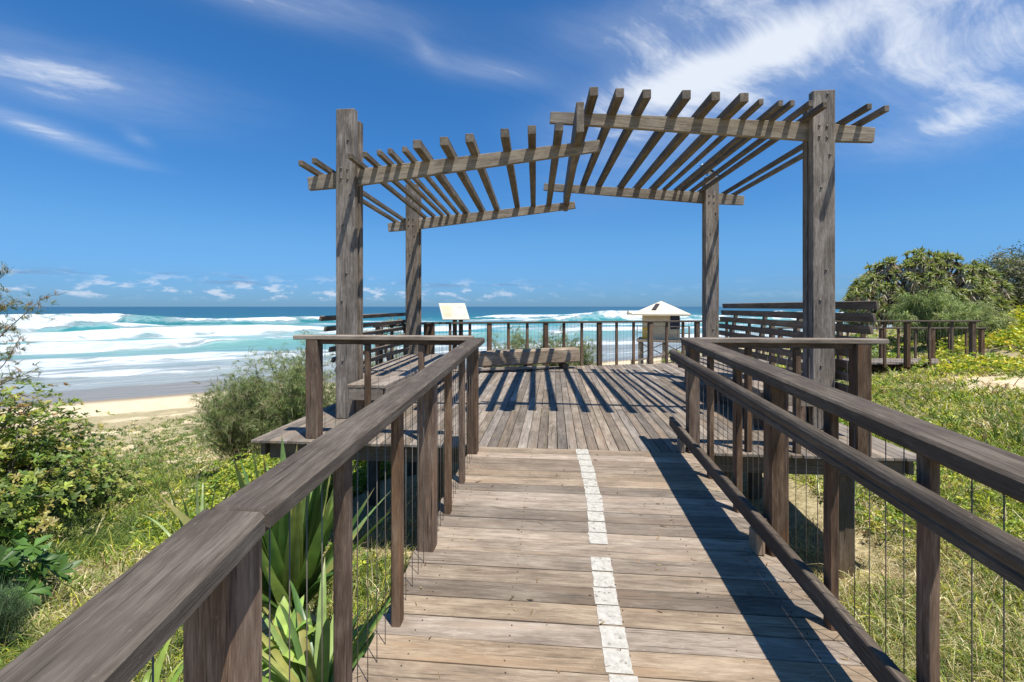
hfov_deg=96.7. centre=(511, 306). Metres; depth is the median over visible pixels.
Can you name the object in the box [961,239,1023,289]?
banksia tree
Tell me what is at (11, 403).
shrub
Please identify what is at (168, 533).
strap leaved plant
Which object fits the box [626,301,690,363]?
lifeguard tower
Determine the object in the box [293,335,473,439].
railing
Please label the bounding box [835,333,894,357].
shrub
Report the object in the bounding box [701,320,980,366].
railing
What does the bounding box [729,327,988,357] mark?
railing
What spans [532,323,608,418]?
casuarina shrub
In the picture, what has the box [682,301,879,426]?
bench
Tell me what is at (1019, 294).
banksia tree
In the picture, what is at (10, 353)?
casuarina tree
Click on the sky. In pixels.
(151, 150)
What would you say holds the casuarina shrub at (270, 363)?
on the ground at (138, 411)
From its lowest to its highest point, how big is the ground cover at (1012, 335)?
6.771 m
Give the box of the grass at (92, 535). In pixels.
[0,329,1023,681]
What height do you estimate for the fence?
2.524 m
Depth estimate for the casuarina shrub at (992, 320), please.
15.19 m
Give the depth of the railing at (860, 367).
4.17 m
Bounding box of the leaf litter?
[294,376,861,676]
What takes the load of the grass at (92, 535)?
on the ground at (138, 411)
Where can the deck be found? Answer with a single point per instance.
(598, 398)
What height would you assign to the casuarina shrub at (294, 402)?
3.089 m
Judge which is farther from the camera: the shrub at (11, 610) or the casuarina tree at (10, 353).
the casuarina tree at (10, 353)
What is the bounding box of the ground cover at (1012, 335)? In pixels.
[62,303,1023,681]
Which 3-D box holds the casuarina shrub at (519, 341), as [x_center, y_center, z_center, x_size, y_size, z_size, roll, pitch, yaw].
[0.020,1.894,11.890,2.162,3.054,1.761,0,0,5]
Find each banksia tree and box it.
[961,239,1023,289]
[992,272,1023,313]
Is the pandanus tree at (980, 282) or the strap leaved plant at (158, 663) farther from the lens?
the pandanus tree at (980, 282)
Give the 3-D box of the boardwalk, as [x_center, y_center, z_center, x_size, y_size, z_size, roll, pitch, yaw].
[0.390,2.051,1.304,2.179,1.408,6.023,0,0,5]
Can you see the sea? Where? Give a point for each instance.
(95, 353)
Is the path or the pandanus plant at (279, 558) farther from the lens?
the path
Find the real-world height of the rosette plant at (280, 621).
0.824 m
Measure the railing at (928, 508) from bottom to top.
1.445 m
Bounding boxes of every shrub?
[0,380,104,476]
[0,389,125,537]
[0,528,82,622]
[0,566,47,652]
[24,442,175,518]
[170,364,290,464]
[226,329,334,448]
[241,345,329,434]
[327,316,403,365]
[482,324,541,376]
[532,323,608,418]
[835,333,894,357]
[877,282,983,346]
[947,298,1019,338]
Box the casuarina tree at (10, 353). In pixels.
[0,261,65,399]
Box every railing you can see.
[0,337,484,681]
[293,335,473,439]
[373,322,429,364]
[430,320,700,371]
[669,337,1023,681]
[696,337,888,455]
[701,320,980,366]
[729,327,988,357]
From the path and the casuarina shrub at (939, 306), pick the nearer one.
the path
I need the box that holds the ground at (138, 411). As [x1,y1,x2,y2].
[0,329,1023,680]
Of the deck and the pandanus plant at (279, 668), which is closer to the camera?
the pandanus plant at (279, 668)
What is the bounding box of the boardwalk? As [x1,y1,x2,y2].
[352,447,876,681]
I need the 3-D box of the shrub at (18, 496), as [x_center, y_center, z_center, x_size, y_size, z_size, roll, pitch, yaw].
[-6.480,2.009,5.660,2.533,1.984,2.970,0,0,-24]
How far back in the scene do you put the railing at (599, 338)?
10.42 m
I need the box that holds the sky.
[0,0,1023,306]
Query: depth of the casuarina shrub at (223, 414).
9.28 m
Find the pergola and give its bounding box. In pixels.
[298,87,888,429]
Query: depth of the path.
11.86 m
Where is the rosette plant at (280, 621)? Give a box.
[262,595,315,681]
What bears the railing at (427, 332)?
attached to the deck
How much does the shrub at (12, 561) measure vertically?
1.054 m
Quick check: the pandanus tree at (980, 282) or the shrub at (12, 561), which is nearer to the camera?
the shrub at (12, 561)
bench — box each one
[319,313,444,412]
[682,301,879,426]
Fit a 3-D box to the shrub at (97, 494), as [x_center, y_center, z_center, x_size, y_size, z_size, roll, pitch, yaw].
[-6.708,2.778,7.305,2.116,1.124,1.991,0,0,-33]
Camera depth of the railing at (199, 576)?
1.06 m
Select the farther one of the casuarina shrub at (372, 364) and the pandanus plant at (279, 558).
the casuarina shrub at (372, 364)
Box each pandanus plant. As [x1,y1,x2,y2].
[157,438,390,676]
[178,551,409,681]
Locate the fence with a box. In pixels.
[631,351,701,363]
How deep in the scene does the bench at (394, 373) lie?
6.48 m
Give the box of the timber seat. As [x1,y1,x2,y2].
[479,347,579,371]
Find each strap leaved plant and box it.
[122,467,233,546]
[142,637,182,681]
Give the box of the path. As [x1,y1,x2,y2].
[759,358,988,364]
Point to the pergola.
(817, 130)
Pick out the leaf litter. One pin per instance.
(637, 560)
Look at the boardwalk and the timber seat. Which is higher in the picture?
the timber seat
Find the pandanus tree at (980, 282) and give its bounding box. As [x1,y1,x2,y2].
[839,245,1018,342]
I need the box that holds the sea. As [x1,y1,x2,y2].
[0,307,891,407]
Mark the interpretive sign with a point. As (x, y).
(454, 312)
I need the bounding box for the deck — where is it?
[251,363,915,578]
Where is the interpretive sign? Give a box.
[439,303,469,368]

